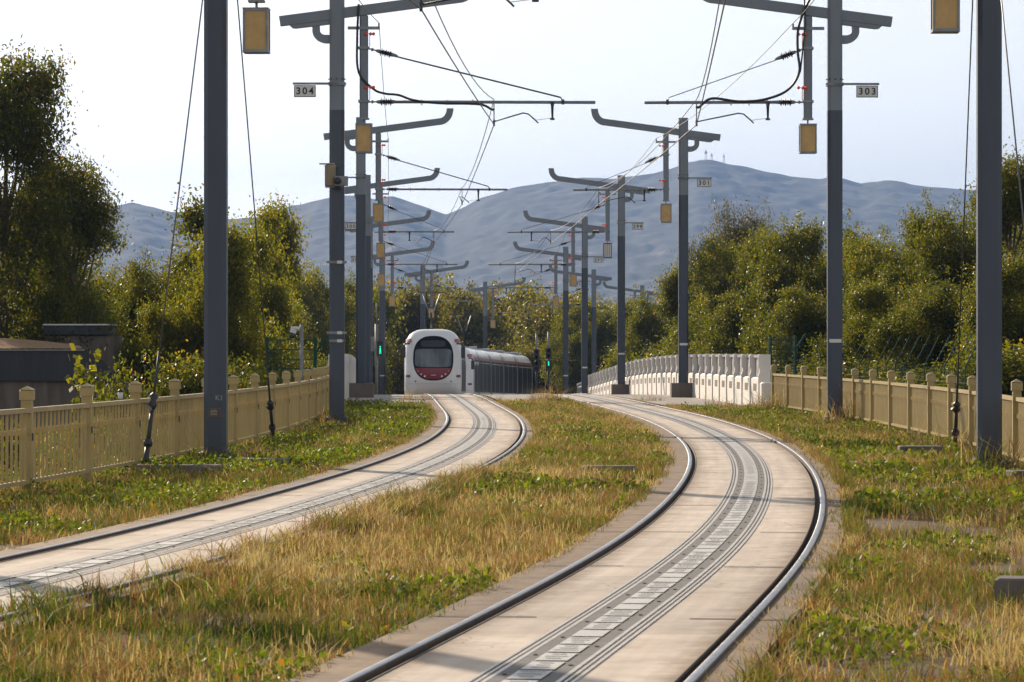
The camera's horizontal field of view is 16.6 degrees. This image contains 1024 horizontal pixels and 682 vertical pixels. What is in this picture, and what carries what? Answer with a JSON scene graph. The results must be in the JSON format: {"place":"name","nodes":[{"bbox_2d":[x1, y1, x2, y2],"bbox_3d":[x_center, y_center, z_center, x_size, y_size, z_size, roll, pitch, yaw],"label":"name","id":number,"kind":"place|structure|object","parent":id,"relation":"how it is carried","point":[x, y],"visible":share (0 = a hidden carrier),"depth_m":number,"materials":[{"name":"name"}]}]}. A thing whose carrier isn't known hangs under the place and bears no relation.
{"place":"outdoors","nodes":[
{"label":"outdoors","id":0,"kind":"place"},
{"bbox_2d":[0,338,116,476],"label":"flat roofed building","id":1,"kind":"structure","parent":0,"point":[43,373],"depth_m":83.69,"materials":[{"name":"concrete"}]},
{"bbox_2d":[0,383,1023,681],"bbox_3d":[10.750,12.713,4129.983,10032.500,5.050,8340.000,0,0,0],"label":"ground","id":2,"kind":"structure","parent":0,"point":[880,523],"depth_m":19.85,"materials":[{"name":"green plant"}]},
{"bbox_2d":[0,34,105,348],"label":"broadleaf tree","id":3,"kind":"object","parent":2,"relation":"on","point":[22,112],"visible":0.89,"depth_m":91.91,"materials":[{"name":"green plant"}]},
{"bbox_2d":[0,134,138,364],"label":"broadleaf tree","id":4,"kind":"object","parent":2,"relation":"on","point":[97,218],"visible":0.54,"depth_m":93.29,"materials":[{"name":"green plant"}]},
{"bbox_2d":[0,196,145,348],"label":"round tree","id":5,"kind":"object","parent":2,"relation":"on","point":[120,330],"depth_m":99.01,"materials":[{"name":"green plant"}]},
{"bbox_2d":[38,324,122,392],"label":"building","id":6,"kind":"structure","parent":2,"relation":"on","point":[110,351],"depth_m":92.00,"materials":[{"name":"concrete"}]},
{"bbox_2d":[8,247,157,373],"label":"round tree","id":7,"kind":"object","parent":2,"relation":"on","point":[92,287],"visible":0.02,"depth_m":97.42,"materials":[{"name":"green plant"}]},
{"bbox_2d":[65,343,110,448],"bbox_3d":[-5.996,0.952,49.950,0.636,1.845,0.621,0,0,-17],"label":"leafy sapling","id":8,"kind":"object","parent":2,"relation":"on","point":[80,370],"visible":0.49,"depth_m":49.98,"materials":[{"name":"green plant"}]},
{"bbox_2d":[85,255,178,329],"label":"round tree","id":9,"kind":"object","parent":2,"relation":"on","point":[104,284],"visible":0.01,"depth_m":103.38,"materials":[{"name":"green plant"}]},
{"bbox_2d":[95,338,186,423],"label":"shrub","id":10,"kind":"object","parent":2,"relation":"on","point":[126,395],"visible":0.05,"depth_m":67.75,"materials":[{"name":"green plant"}]},
{"bbox_2d":[106,237,203,360],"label":"round tree","id":11,"kind":"object","parent":2,"relation":"on","point":[140,288],"visible":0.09,"depth_m":100.50,"materials":[{"name":"green plant"}]},
{"bbox_2d":[117,290,203,399],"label":"round tree","id":12,"kind":"object","parent":2,"relation":"on","point":[151,324],"visible":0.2,"depth_m":92.78,"materials":[{"name":"green plant"}]},
{"bbox_2d":[0,366,328,488],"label":"metal fence","id":13,"kind":"object","parent":2,"relation":"on","point":[248,411],"visible":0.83,"depth_m":42.78,"materials":[{"name":"beige metal"}]},
{"bbox_2d":[136,464,222,476],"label":"concrete slab","id":14,"kind":"structure","parent":2,"relation":"on","point":[159,466],"depth_m":41.67,"materials":[{"name":"grey concrete"}]},
{"bbox_2d":[144,182,246,320],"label":"upright tree","id":15,"kind":"object","parent":2,"relation":"on","point":[190,215],"visible":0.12,"depth_m":107.74,"materials":[{"name":"green plant"}]},
{"bbox_2d":[136,339,266,422],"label":"shrub","id":16,"kind":"object","parent":2,"relation":"on","point":[191,384],"visible":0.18,"depth_m":67.75,"materials":[{"name":"green plant"}]},
{"bbox_2d":[157,272,270,385],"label":"round tree","id":17,"kind":"object","parent":2,"relation":"on","point":[183,332],"visible":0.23,"depth_m":91.70,"materials":[{"name":"green plant"}]},
{"bbox_2d":[177,209,285,374],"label":"upright tree","id":18,"kind":"object","parent":2,"relation":"on","point":[239,283],"visible":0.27,"depth_m":91.68,"materials":[{"name":"green plant"}]},
{"bbox_2d":[181,334,302,387],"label":"shrub","id":19,"kind":"object","parent":2,"relation":"on","point":[243,375],"visible":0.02,"depth_m":78.75,"materials":[{"name":"green plant"}]},
{"bbox_2d":[202,212,303,372],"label":"round tree","id":20,"kind":"object","parent":2,"relation":"on","point":[271,290],"visible":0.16,"depth_m":113.39,"materials":[{"name":"green plant"}]},
{"bbox_2d":[0,394,533,635],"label":"track slab","id":21,"kind":"structure","parent":2,"relation":"on","point":[505,435],"depth_m":32.16,"materials":[{"name":"concrete"}]},
{"bbox_2d":[0,394,451,562],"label":"rail","id":22,"kind":"object","parent":21,"relation":"on","point":[442,430],"visible":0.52,"depth_m":32.04,"materials":[{"name":"metal"}]},
{"bbox_2d":[0,394,496,594],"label":"power strip","id":23,"kind":"object","parent":21,"relation":"on","point":[482,427],"visible":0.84,"depth_m":30.16,"materials":[{"name":"grey concrete"}]},
{"bbox_2d":[0,394,525,620],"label":"rail","id":24,"kind":"object","parent":21,"relation":"on","point":[508,449],"visible":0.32,"depth_m":28.35,"materials":[{"name":"metal"}]},
{"bbox_2d":[401,292,465,394],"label":"tram","id":25,"kind":"object","parent":21,"relation":"on","point":[434,361],"visible":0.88,"depth_m":162.17,"materials":[{"name":"white metal"}]},
{"bbox_2d":[450,314,531,393],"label":"tram","id":26,"kind":"object","parent":21,"relation":"on","point":[496,371],"visible":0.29,"depth_m":217.69,"materials":[{"name":"white metal"}]},
{"bbox_2d":[240,300,303,384],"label":"shrub","id":27,"kind":"object","parent":2,"relation":"on","point":[277,352],"visible":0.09,"depth_m":104.71,"materials":[{"name":"green plant"}]},
{"bbox_2d":[242,192,311,381],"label":"upright tree","id":28,"kind":"object","parent":2,"relation":"on","point":[272,219],"visible":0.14,"depth_m":118.65,"materials":[{"name":"green plant"}]},
{"bbox_2d":[255,189,319,377],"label":"upright tree","id":29,"kind":"object","parent":2,"relation":"on","point":[291,234],"visible":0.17,"depth_m":132.71,"materials":[{"name":"green plant"}]},
{"bbox_2d":[265,335,327,383],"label":"mesh fence","id":30,"kind":"object","parent":2,"relation":"on","point":[315,349],"visible":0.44,"depth_m":87.57,"materials":[{"name":"green metal"}]},
{"bbox_2d":[288,296,321,380],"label":"round tree","id":31,"kind":"object","parent":2,"relation":"on","point":[301,321],"visible":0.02,"depth_m":147.68,"materials":[{"name":"green plant"}]},
{"bbox_2d":[289,295,327,376],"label":"round tree","id":32,"kind":"object","parent":2,"relation":"on","point":[304,312],"depth_m":181.50,"materials":[{"name":"green plant"}]},
{"bbox_2d":[289,257,328,363],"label":"round tree","id":33,"kind":"object","parent":2,"relation":"on","point":[310,290],"visible":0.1,"depth_m":194.81,"materials":[{"name":"yellow green leaves"},{"name":"bark"},{"name":"pale bark"}]},
{"bbox_2d":[320,288,355,356],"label":"round tree","id":34,"kind":"object","parent":2,"relation":"on","point":[350,315],"visible":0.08,"depth_m":205.39,"materials":[{"name":"green plant"}]},
{"bbox_2d":[328,354,355,398],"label":"concrete barrier","id":35,"kind":"object","parent":2,"relation":"on","point":[350,368],"visible":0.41,"depth_m":109.12,"materials":[{"name":"white paint"}]},
{"bbox_2d":[323,272,409,394],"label":"round tree","id":36,"kind":"object","parent":2,"relation":"on","point":[391,312],"visible":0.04,"depth_m":249.64,"materials":[{"name":"green plant"}]},
{"bbox_2d":[198,0,538,457],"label":"catenary mast","id":37,"kind":"object","parent":2,"relation":"on","point":[256,29],"visible":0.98,"depth_m":46.11,"materials":[{"name":"grey metal"}]},
{"bbox_2d":[143,0,202,462],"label":"guy wire","id":38,"kind":"object","parent":37,"relation":"attached to","point":[152,406],"visible":0.83,"depth_m":43.50,"materials":[{"name":"grey metal"}]},
{"bbox_2d":[237,0,275,439],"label":"guy wire","id":39,"kind":"object","parent":37,"relation":"attached to","point":[270,408],"visible":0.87,"depth_m":53.01,"materials":[{"name":"grey metal"}]},
{"bbox_2d":[409,0,521,319],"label":"contact wire","id":40,"kind":"object","parent":37,"relation":"hanging from","point":[415,4],"visible":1,"depth_m":64.84,"materials":[{"name":"brown metal"}]},
{"bbox_2d":[345,267,398,394],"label":"round tree","id":41,"kind":"object","parent":2,"relation":"on","point":[349,286],"visible":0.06,"depth_m":219.79,"materials":[{"name":"green plant"}]},
{"bbox_2d":[385,335,405,394],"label":"shrub","id":42,"kind":"object","parent":2,"relation":"on","point":[397,383],"visible":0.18,"depth_m":247.31,"materials":[{"name":"green plant"}]},
{"bbox_2d":[385,269,452,371],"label":"round tree","id":43,"kind":"object","parent":2,"relation":"on","point":[411,311],"visible":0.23,"depth_m":263.36,"materials":[{"name":"green plant"}]},
{"bbox_2d":[279,0,594,423],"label":"catenary mast","id":44,"kind":"object","parent":2,"relation":"on","point":[335,14],"visible":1,"depth_m":69.83,"materials":[{"name":"grey metal"}]},
{"bbox_2d":[432,273,520,351],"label":"round tree","id":45,"kind":"object","parent":2,"relation":"on","point":[474,329],"visible":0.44,"depth_m":279.24,"materials":[{"name":"green plant"}]},
{"bbox_2d":[454,280,523,349],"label":"round tree","id":46,"kind":"object","parent":2,"relation":"on","point":[489,295],"visible":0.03,"depth_m":298.57,"materials":[{"name":"green plant"}]},
{"bbox_2d":[0,396,1023,681],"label":"weeds","id":47,"kind":"object","parent":2,"relation":"on","point":[326,454],"visible":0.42,"depth_m":36.24,"materials":[{"name":"green plant"}]},
{"bbox_2d":[487,271,550,350],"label":"round tree","id":48,"kind":"object","parent":2,"relation":"on","point":[522,298],"visible":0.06,"depth_m":328.81,"materials":[{"name":"green plant"}]},
{"bbox_2d":[503,282,562,351],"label":"round tree","id":49,"kind":"object","parent":2,"relation":"on","point":[514,307],"visible":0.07,"depth_m":290.26,"materials":[{"name":"green plant"}]},
{"bbox_2d":[507,342,561,393],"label":"shrub","id":50,"kind":"object","parent":2,"relation":"on","point":[525,353],"visible":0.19,"depth_m":247.06,"materials":[{"name":"green plant"}]},
{"bbox_2d":[506,288,612,356],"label":"round tree","id":51,"kind":"object","parent":2,"relation":"on","point":[540,323],"visible":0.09,"depth_m":259.58,"materials":[{"name":"green plant"}]},
{"bbox_2d":[533,294,596,393],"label":"round tree","id":52,"kind":"object","parent":2,"relation":"on","point":[557,365],"visible":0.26,"depth_m":240.21,"materials":[{"name":"green plant"}]},
{"bbox_2d":[284,394,845,681],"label":"track slab","id":53,"kind":"structure","parent":2,"relation":"on","point":[673,643],"depth_m":21.58,"materials":[{"name":"concrete"}]},
{"bbox_2d":[339,395,696,681],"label":"rail","id":54,"kind":"object","parent":53,"relation":"on","point":[394,661],"visible":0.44,"depth_m":20.91,"materials":[{"name":"metal"}]},
{"bbox_2d":[466,394,771,681],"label":"power strip","id":55,"kind":"object","parent":53,"relation":"on","point":[558,658],"visible":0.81,"depth_m":21.59,"materials":[{"name":"grey concrete"}]},
{"bbox_2d":[428,418,842,619],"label":"slab joints","id":56,"kind":"object","parent":53,"relation":"on","point":[661,531],"visible":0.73,"depth_m":23.77,"materials":[{"name":"grey"}]},
{"bbox_2d":[590,394,825,681],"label":"rail","id":57,"kind":"object","parent":53,"relation":"on","point":[712,660],"visible":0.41,"depth_m":21.30,"materials":[{"name":"metal"}]},
{"bbox_2d":[555,300,632,393],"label":"round tree","id":58,"kind":"object","parent":2,"relation":"on","point":[605,337],"visible":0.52,"depth_m":236.85,"materials":[{"name":"green plant"}]},
{"bbox_2d":[603,330,669,368],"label":"shrub","id":59,"kind":"object","parent":2,"relation":"on","point":[657,345],"visible":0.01,"depth_m":164.14,"materials":[{"name":"green plant"}]},
{"bbox_2d":[609,284,689,362],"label":"round tree","id":60,"kind":"object","parent":2,"relation":"on","point":[644,322],"visible":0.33,"depth_m":173.05,"materials":[{"name":"green plant"}]},
{"bbox_2d":[646,261,702,356],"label":"upright tree","id":61,"kind":"object","parent":2,"relation":"on","point":[669,300],"visible":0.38,"depth_m":152.64,"materials":[{"name":"green plant"}]},
{"bbox_2d":[588,354,770,404],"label":"concrete barrier","id":62,"kind":"object","parent":2,"relation":"on","point":[717,376],"visible":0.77,"depth_m":105.25,"materials":[{"name":"white paint"}]},
{"bbox_2d":[650,277,723,356],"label":"round tree","id":63,"kind":"object","parent":2,"relation":"on","point":[674,337],"visible":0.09,"depth_m":145.92,"materials":[{"name":"green plant"}]},
{"bbox_2d":[690,281,756,353],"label":"round tree","id":64,"kind":"object","parent":2,"relation":"on","point":[716,321],"visible":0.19,"depth_m":127.27,"materials":[{"name":"green plant"}]},
{"bbox_2d":[699,193,776,281],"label":"tree","id":65,"kind":"object","parent":2,"relation":"on","point":[733,231],"visible":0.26,"depth_m":189.81,"materials":[{"name":"green plant"}]},
{"bbox_2d":[688,214,805,353],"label":"round tree","id":66,"kind":"object","parent":2,"relation":"on","point":[724,258],"visible":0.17,"depth_m":132.09,"materials":[{"name":"green plant"}]},
{"bbox_2d":[707,221,803,353],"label":"round tree","id":67,"kind":"object","parent":2,"relation":"on","point":[742,272],"visible":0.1,"depth_m":127.69,"materials":[{"name":"green plant"}]},
{"bbox_2d":[644,0,892,419],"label":"catenary mast","id":68,"kind":"object","parent":2,"relation":"on","point":[835,15],"visible":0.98,"depth_m":69.93,"materials":[{"name":"grey metal"}]},
{"bbox_2d":[769,333,806,374],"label":"fence","id":69,"kind":"object","parent":2,"relation":"on","point":[794,349],"visible":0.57,"depth_m":88.49,"materials":[{"name":"green metal"}]},
{"bbox_2d":[728,209,853,353],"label":"round tree","id":70,"kind":"object","parent":2,"relation":"on","point":[806,241],"visible":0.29,"depth_m":111.48,"materials":[{"name":"green plant"}]},
{"bbox_2d":[750,274,849,374],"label":"round tree","id":71,"kind":"object","parent":2,"relation":"on","point":[798,318],"visible":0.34,"depth_m":106.96,"materials":[{"name":"green plant"}]},
{"bbox_2d":[798,207,891,283],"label":"round tree","id":72,"kind":"object","parent":2,"relation":"on","point":[851,235],"visible":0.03,"depth_m":124.02,"materials":[{"name":"green plant"}]},
{"bbox_2d":[797,274,920,377],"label":"round tree","id":73,"kind":"object","parent":2,"relation":"on","point":[872,299],"visible":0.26,"depth_m":91.41,"materials":[{"name":"green plant"}]},
{"bbox_2d":[814,353,912,379],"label":"shrub","id":74,"kind":"object","parent":2,"relation":"on","point":[846,374],"visible":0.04,"depth_m":86.26,"materials":[{"name":"green plant"}]},
{"bbox_2d":[843,227,903,289],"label":"round tree","id":75,"kind":"object","parent":2,"relation":"on","point":[853,249],"visible":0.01,"depth_m":118.14,"materials":[{"name":"green plant"}]},
{"bbox_2d":[843,221,919,333],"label":"round tree","id":76,"kind":"object","parent":2,"relation":"on","point":[877,255],"visible":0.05,"depth_m":105.17,"materials":[{"name":"green plant"}]},
{"bbox_2d":[771,364,1023,463],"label":"metal fence","id":77,"kind":"object","parent":2,"relation":"on","point":[891,402],"visible":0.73,"depth_m":60.90,"materials":[{"name":"beige metal"}]},
{"bbox_2d":[858,349,962,385],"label":"shrub","id":78,"kind":"object","parent":2,"relation":"on","point":[903,379],"visible":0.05,"depth_m":75.10,"materials":[{"name":"green plant"}]},
{"bbox_2d":[851,334,975,389],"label":"green fence","id":79,"kind":"object","parent":2,"relation":"on","point":[965,383],"visible":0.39,"depth_m":75.25,"materials":[{"name":"green metal"}]},
{"bbox_2d":[857,265,975,382],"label":"round tree","id":80,"kind":"object","parent":2,"relation":"on","point":[933,315],"visible":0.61,"depth_m":81.95,"materials":[{"name":"green plant"}]},
{"bbox_2d":[864,198,972,359],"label":"round tree","id":81,"kind":"object","parent":2,"relation":"on","point":[891,270],"visible":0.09,"depth_m":99.88,"materials":[{"name":"green plant"}]},
{"bbox_2d":[900,188,1019,300],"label":"round tree","id":82,"kind":"object","parent":2,"relation":"on","point":[940,258],"visible":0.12,"depth_m":93.98,"materials":[{"name":"green plant"}]},
{"bbox_2d":[931,0,1006,460],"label":"catenary mast","id":83,"kind":"object","parent":2,"relation":"on","point":[945,16],"visible":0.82,"depth_m":43.07,"materials":[{"name":"grey metal"}]},
{"bbox_2d":[514,0,725,317],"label":"contact wire","id":84,"kind":"object","parent":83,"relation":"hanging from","point":[669,147],"visible":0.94,"depth_m":72.17,"materials":[{"name":"brown metal"}]},
{"bbox_2d":[944,0,972,449],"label":"guy wire","id":85,"kind":"object","parent":83,"relation":"attached to","point":[955,409],"visible":0.87,"depth_m":49.39,"materials":[{"name":"brown metal"}]},
{"bbox_2d":[1001,0,1023,230],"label":"guy wire","id":86,"kind":"object","parent":83,"relation":"attached to","point":[1012,115],"visible":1,"depth_m":40.66,"materials":[{"name":"grey metal"}]},
{"bbox_2d":[915,331,1023,396],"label":"shrub","id":87,"kind":"object","parent":2,"relation":"on","point":[1012,367],"visible":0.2,"depth_m":68.38,"materials":[{"name":"green plant"}]},
{"bbox_2d":[931,245,1023,385],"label":"round tree","id":88,"kind":"object","parent":2,"relation":"on","point":[1012,280],"visible":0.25,"depth_m":73.61,"materials":[{"name":"green plant"}]},
{"bbox_2d":[953,136,1023,343],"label":"broadleaf tree","id":89,"kind":"object","parent":2,"relation":"on","point":[1011,210],"visible":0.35,"depth_m":77.80,"materials":[{"name":"green plant"}]},
{"bbox_2d":[994,575,1023,601],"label":"concrete slab","id":90,"kind":"structure","parent":2,"relation":"on","point":[1004,581],"depth_m":21.11,"materials":[{"name":"grey concrete"}]},
{"bbox_2d":[0,0,1023,218],"label":"sky","id":91,"kind":"structure","parent":0,"point":[133,68],"materials":[{"name":"white"}]},
{"bbox_2d":[46,160,1018,325],"bbox_3d":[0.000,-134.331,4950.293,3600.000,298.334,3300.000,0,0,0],"label":"hills","id":92,"kind":"structure","parent":0,"point":[480,239],"depth_m":4924.95,"materials":[{"name":"grey stone"}]},
{"bbox_2d":[345,394,746,408],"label":"pavement","id":93,"kind":"structure","parent":0,"point":[667,399],"depth_m":105.00,"materials":[{"name":"grey concrete"}]},
{"bbox_2d":[371,303,382,394],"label":"pedestrian signal","id":94,"kind":"object","parent":93,"relation":"on","point":[376,346],"visible":0.9,"depth_m":149.76,"materials":[{"name":"metal"}]},
{"bbox_2d":[345,168,453,394],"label":"catenary mast","id":95,"kind":"object","parent":93,"relation":"on","point":[380,249],"visible":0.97,"depth_m":136.70,"materials":[{"name":"grey metal"}]},
{"bbox_2d":[345,210,456,382],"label":"catenary mast","id":96,"kind":"object","parent":93,"relation":"on","point":[381,279],"visible":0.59,"depth_m":161.74,"materials":[{"name":"grey metal"}]},
{"bbox_2d":[373,242,456,394],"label":"catenary mast","id":97,"kind":"object","parent":93,"relation":"on","point":[392,300],"visible":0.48,"depth_m":189.97,"materials":[{"name":"grey metal"}]},
{"bbox_2d":[323,108,507,397],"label":"catenary mast","id":98,"kind":"object","parent":93,"relation":"on","point":[363,387],"visible":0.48,"depth_m":107.71,"materials":[{"name":"grey metal"}]},
{"bbox_2d":[404,261,486,329],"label":"catenary mast","id":99,"kind":"object","parent":93,"relation":"on","point":[422,304],"visible":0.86,"depth_m":215.37,"materials":[{"name":"grey metal"}]},
{"bbox_2d":[469,277,541,347],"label":"catenary mast","id":100,"kind":"object","parent":93,"relation":"on","point":[485,287],"visible":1,"depth_m":243.58,"materials":[{"name":"grey metal"}]},
{"bbox_2d":[489,242,580,393],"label":"catenary mast","id":101,"kind":"object","parent":93,"relation":"on","point":[565,255],"visible":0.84,"depth_m":189.79,"materials":[{"name":"grey metal"}]},
{"bbox_2d":[488,210,604,393],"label":"catenary mast","id":102,"kind":"object","parent":93,"relation":"on","point":[584,226],"visible":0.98,"depth_m":162.05,"materials":[{"name":"grey metal"}]},
{"bbox_2d":[531,265,611,373],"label":"catenary mast","id":103,"kind":"object","parent":93,"relation":"on","point":[593,276],"visible":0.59,"depth_m":221.29,"materials":[{"name":"grey metal"}]},
{"bbox_2d":[507,168,649,396],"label":"catenary mast","id":104,"kind":"object","parent":93,"relation":"on","point":[620,387],"visible":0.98,"depth_m":137.05,"materials":[{"name":"grey metal"}]},
{"bbox_2d":[514,0,719,313],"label":"messenger wire","id":105,"kind":"object","parent":104,"relation":"attached to","point":[661,141],"visible":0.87,"depth_m":75.84,"materials":[{"name":"brown metal"}]},
{"bbox_2d":[573,109,720,396],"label":"catenary mast","id":106,"kind":"object","parent":93,"relation":"on","point":[682,387],"visible":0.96,"depth_m":108.04,"materials":[{"name":"grey metal"}]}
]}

